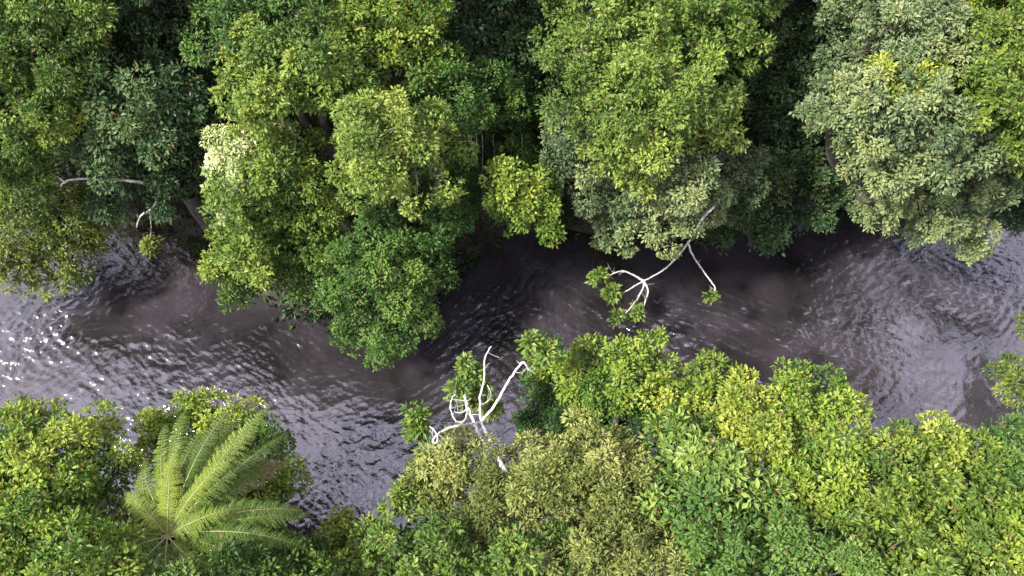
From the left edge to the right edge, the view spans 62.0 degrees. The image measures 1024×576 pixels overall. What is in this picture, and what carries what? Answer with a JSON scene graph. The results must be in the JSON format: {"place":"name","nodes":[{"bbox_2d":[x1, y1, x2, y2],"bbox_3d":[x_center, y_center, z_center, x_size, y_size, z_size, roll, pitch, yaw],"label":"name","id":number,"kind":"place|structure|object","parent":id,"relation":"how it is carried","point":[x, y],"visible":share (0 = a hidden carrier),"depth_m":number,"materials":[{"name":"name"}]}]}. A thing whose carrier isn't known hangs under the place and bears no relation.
{"place":"outdoors","nodes":[
{"label":"outdoors","id":0,"kind":"place"},
{"bbox_2d":[0,207,1023,560],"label":"water","id":1,"kind":"structure","parent":0,"point":[894,327],"depth_m":25.76,"materials":[{"name":"grey liquid"}]},
{"bbox_2d":[4,0,1022,575],"bbox_3d":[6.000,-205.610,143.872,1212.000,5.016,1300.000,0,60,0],"label":"ground","id":2,"kind":"structure","parent":0,"point":[460,246],"depth_m":27.28,"materials":[{"name":"brown soil"}]},
{"bbox_2d":[0,170,127,302],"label":"overhanging tree","id":3,"kind":"object","parent":2,"relation":"on","point":[49,228],"visible":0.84,"depth_m":24.21,"materials":[{"name":"green plant"}]},
{"bbox_2d":[0,392,145,575],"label":"leafy bush","id":4,"kind":"object","parent":2,"relation":"on","point":[28,470],"visible":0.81,"depth_m":17.40,"materials":[{"name":"green plant"}]},
{"bbox_2d":[0,50,145,215],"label":"broadleaf tree","id":5,"kind":"object","parent":2,"relation":"on","point":[22,158],"visible":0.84,"depth_m":20.64,"materials":[{"name":"green plant"}]},
{"bbox_2d":[0,481,161,575],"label":"leafy tree","id":6,"kind":"object","parent":2,"relation":"on","point":[97,567],"visible":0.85,"depth_m":16.05,"materials":[{"name":"green plant"}]},
{"bbox_2d":[0,0,176,160],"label":"broadleaf tree","id":7,"kind":"object","parent":2,"relation":"on","point":[45,33],"visible":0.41,"depth_m":20.08,"materials":[{"name":"green plant"}]},
{"bbox_2d":[61,212,137,261],"bbox_3d":[-12.197,-0.930,25.893,1.162,4.864,0.692,-32,65,-17],"label":"bare branch","id":8,"kind":"object","parent":2,"relation":"on","point":[125,245],"visible":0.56,"depth_m":25.62,"materials":[{"name":"grey plant"}]},
{"bbox_2d":[50,172,182,190],"bbox_3d":[-10.158,-2.091,24.288,1.686,5.816,3.062,31,65,17],"label":"bare branch","id":9,"kind":"object","parent":2,"relation":"on","point":[119,180],"visible":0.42,"depth_m":21.89,"materials":[{"name":"grey plant"}]},
{"bbox_2d":[54,44,226,239],"bbox_3d":[-9.433,-3.065,23.662,4.858,8.029,3.098,-40,68,-20],"label":"broadleaf tree","id":10,"kind":"object","parent":2,"relation":"on","point":[153,142],"visible":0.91,"depth_m":21.49,"materials":[{"name":"green plant"}]},
{"bbox_2d":[136,194,165,258],"bbox_3d":[-11.102,-2.821,25.317,1.317,3.978,4.819,-25,63,-14],"label":"bare branch","id":11,"kind":"object","parent":2,"relation":"on","point":[147,242],"visible":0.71,"depth_m":24.49,"materials":[{"name":"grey plant"}]},
{"bbox_2d":[55,0,274,148],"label":"broadleaf tree","id":12,"kind":"object","parent":2,"relation":"on","point":[152,23],"visible":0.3,"depth_m":22.84,"materials":[{"name":"green plant"}]},
{"bbox_2d":[93,401,309,575],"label":"tree fern","id":13,"kind":"object","parent":2,"relation":"on","point":[181,501],"visible":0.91,"depth_m":17.57,"materials":[{"name":"green plant"}]},
{"bbox_2d":[126,384,314,566],"bbox_3d":[-6.762,4.720,21.061,3.317,4.917,4.685,-39,67,-20],"label":"leafy bush","id":14,"kind":"object","parent":2,"relation":"on","point":[154,421],"visible":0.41,"depth_m":19.64,"materials":[{"name":"green plant"}]},
{"bbox_2d":[143,518,361,575],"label":"leafy tree","id":15,"kind":"object","parent":2,"relation":"on","point":[235,558],"visible":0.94,"depth_m":17.06,"materials":[{"name":"green plant"}]},
{"bbox_2d":[178,0,378,141],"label":"broadleaf tree","id":16,"kind":"object","parent":2,"relation":"on","point":[274,13],"visible":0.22,"depth_m":19.93,"materials":[{"name":"green plant"}]},
{"bbox_2d":[196,115,362,316],"bbox_3d":[-6.194,-1.277,23.012,4.537,6.927,3.866,0,60,0],"label":"broadleaf tree","id":17,"kind":"object","parent":2,"relation":"on","point":[277,226],"visible":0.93,"depth_m":21.50,"materials":[{"name":"green plant"}]},
{"bbox_2d":[208,0,392,233],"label":"broadleaf tree","id":18,"kind":"object","parent":2,"relation":"on","point":[320,72],"visible":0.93,"depth_m":19.37,"materials":[{"name":"green plant"}]},
{"bbox_2d":[281,501,401,575],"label":"leafy bush","id":19,"kind":"object","parent":2,"relation":"on","point":[347,552],"visible":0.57,"depth_m":19.07,"materials":[{"name":"green plant"}]},
{"bbox_2d":[299,204,462,371],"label":"round tree","id":20,"kind":"object","parent":2,"relation":"on","point":[389,292],"visible":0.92,"depth_m":22.47,"materials":[{"name":"green plant"}]},
{"bbox_2d":[301,0,494,139],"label":"broadleaf tree","id":21,"kind":"object","parent":2,"relation":"on","point":[415,22],"visible":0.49,"depth_m":20.30,"materials":[{"name":"green plant"}]},
{"bbox_2d":[322,83,484,266],"bbox_3d":[-2.603,-1.953,22.188,3.817,8.794,3.668,0,60,0],"label":"broadleaf tree","id":22,"kind":"object","parent":2,"relation":"on","point":[396,183],"visible":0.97,"depth_m":19.63,"materials":[{"name":"green plant"}]},
{"bbox_2d":[361,503,577,575],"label":"leafy tree","id":23,"kind":"object","parent":2,"relation":"on","point":[503,552],"visible":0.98,"depth_m":16.07,"materials":[{"name":"green plant"}]},
{"bbox_2d":[382,54,567,258],"bbox_3d":[-0.895,-3.808,23.893,4.968,7.798,3.311,-25,63,-14],"label":"vine hung tree","id":24,"kind":"object","parent":2,"relation":"on","point":[486,116],"visible":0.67,"depth_m":21.94,"materials":[{"name":"green plant"}]},
{"bbox_2d":[398,328,559,479],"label":"white branching tree","id":25,"kind":"object","parent":2,"relation":"on","point":[477,388],"visible":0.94,"depth_m":19.10,"materials":[{"name":"green plant"}]},
{"bbox_2d":[400,0,577,153],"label":"broadleaf tree","id":26,"kind":"object","parent":2,"relation":"on","point":[503,33],"visible":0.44,"depth_m":22.60,"materials":[{"name":"green plant"}]},
{"bbox_2d":[1,0,1021,575],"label":"undergrowth","id":27,"kind":"object","parent":2,"relation":"on","point":[311,316],"visible":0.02,"depth_m":26.77,"materials":[{"name":"green plant"}]},
{"bbox_2d":[375,406,664,575],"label":"olive tree","id":28,"kind":"object","parent":2,"relation":"on","point":[446,464],"visible":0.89,"depth_m":17.26,"materials":[{"name":"green plant"}]},
{"bbox_2d":[478,153,566,248],"bbox_3d":[0.285,-2.234,23.918,2.236,6.850,4.535,0,60,0],"label":"riverside bush","id":29,"kind":"object","parent":2,"relation":"on","point":[510,204],"visible":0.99,"depth_m":21.04,"materials":[{"name":"green plant"}]},
{"bbox_2d":[503,0,688,157],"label":"broadleaf tree","id":30,"kind":"object","parent":2,"relation":"on","point":[591,37],"visible":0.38,"depth_m":19.14,"materials":[{"name":"green plant"}]},
{"bbox_2d":[510,325,684,482],"bbox_3d":[2.047,3.073,21.769,4.456,5.388,3.358,21,62,12],"label":"broadleaf tree","id":31,"kind":"object","parent":2,"relation":"on","point":[578,392],"visible":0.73,"depth_m":20.39,"materials":[{"name":"green plant"}]},
{"bbox_2d":[532,510,708,575],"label":"leafy tree","id":32,"kind":"object","parent":2,"relation":"on","point":[616,561],"visible":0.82,"depth_m":15.83,"materials":[{"name":"green plant"}]},
{"bbox_2d":[534,37,772,261],"bbox_3d":[3.367,-2.612,22.258,5.764,10.242,4.696,32,65,17],"label":"spreading tree","id":33,"kind":"object","parent":2,"relation":"on","point":[634,180],"visible":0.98,"depth_m":19.75,"materials":[{"name":"green plant"}]},
{"bbox_2d":[584,180,729,329],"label":"pale limbed tree","id":34,"kind":"object","parent":2,"relation":"on","point":[611,287],"visible":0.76,"depth_m":23.71,"materials":[{"name":"green plant"}]},
{"bbox_2d":[587,0,786,143],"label":"broadleaf tree","id":35,"kind":"object","parent":2,"relation":"on","point":[716,51],"visible":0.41,"depth_m":19.67,"materials":[{"name":"green plant"}]},
{"bbox_2d":[622,407,799,575],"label":"broad leaved tree","id":36,"kind":"object","parent":2,"relation":"on","point":[697,480],"visible":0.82,"depth_m":16.74,"materials":[{"name":"green plant"}]},
{"bbox_2d":[634,346,804,490],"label":"golden tree","id":37,"kind":"object","parent":2,"relation":"on","point":[732,415],"visible":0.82,"depth_m":18.37,"materials":[{"name":"plant"}]},
{"bbox_2d":[694,49,849,258],"bbox_3d":[7.501,-3.490,25.170,4.346,6.160,5.426,0,60,0],"label":"understory tree","id":38,"kind":"object","parent":2,"relation":"on","point":[790,163],"visible":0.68,"depth_m":23.96,"materials":[{"name":"green plant"}]},
{"bbox_2d":[666,498,883,575],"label":"leafy tree","id":39,"kind":"object","parent":2,"relation":"on","point":[789,540],"visible":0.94,"depth_m":15.54,"materials":[{"name":"green plant"}]},
{"bbox_2d":[694,0,864,157],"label":"broadleaf tree","id":40,"kind":"object","parent":2,"relation":"on","point":[804,40],"visible":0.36,"depth_m":22.99,"materials":[{"name":"green plant"}]},
{"bbox_2d":[751,356,910,543],"bbox_3d":[6.470,4.431,19.809,2.948,6.362,4.281,0,60,0],"label":"leafy tree","id":41,"kind":"object","parent":2,"relation":"on","point":[827,485],"visible":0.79,"depth_m":17.59,"materials":[{"name":"green plant"}]},
{"bbox_2d":[759,0,993,156],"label":"broadleaf tree","id":42,"kind":"object","parent":2,"relation":"on","point":[884,25],"visible":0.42,"depth_m":19.46,"materials":[{"name":"green plant"}]},
{"bbox_2d":[788,50,1023,266],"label":"spreading tree","id":43,"kind":"object","parent":2,"relation":"on","point":[878,177],"visible":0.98,"depth_m":19.61,"materials":[{"name":"green plant"}]},
{"bbox_2d":[821,485,1013,575],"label":"leafy tree","id":44,"kind":"object","parent":2,"relation":"on","point":[914,560],"visible":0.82,"depth_m":15.64,"materials":[{"name":"green plant"}]},
{"bbox_2d":[816,139,1023,237],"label":"understory tree","id":45,"kind":"object","parent":2,"relation":"on","point":[1015,218],"visible":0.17,"depth_m":24.72,"materials":[{"name":"green plant"}]},
{"bbox_2d":[821,409,1023,569],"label":"leafy tree","id":46,"kind":"object","parent":2,"relation":"on","point":[948,494],"visible":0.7,"depth_m":17.23,"materials":[{"name":"green plant"}]},
{"bbox_2d":[882,0,1023,153],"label":"broadleaf tree","id":47,"kind":"object","parent":2,"relation":"on","point":[1007,18],"visible":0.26,"depth_m":19.22,"materials":[{"name":"green plant"}]},
{"bbox_2d":[914,42,1023,179],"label":"broadleaf tree","id":48,"kind":"object","parent":2,"relation":"on","point":[1000,85],"visible":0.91,"depth_m":18.61,"materials":[{"name":"green plant"}]},
{"bbox_2d":[951,411,1023,570],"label":"leafy tree","id":49,"kind":"object","parent":2,"relation":"on","point":[1014,472],"visible":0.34,"depth_m":17.86,"materials":[{"name":"green plant"}]},
{"bbox_2d":[961,489,1023,575],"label":"leafy tree","id":50,"kind":"object","parent":2,"relation":"on","point":[1015,552],"visible":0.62,"depth_m":16.03,"materials":[{"name":"green plant"}]},
{"bbox_2d":[981,311,1023,412],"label":"riverside bush","id":51,"kind":"object","parent":2,"relation":"on","point":[1005,383],"visible":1,"depth_m":23.85,"materials":[{"name":"green plant"}]}
]}

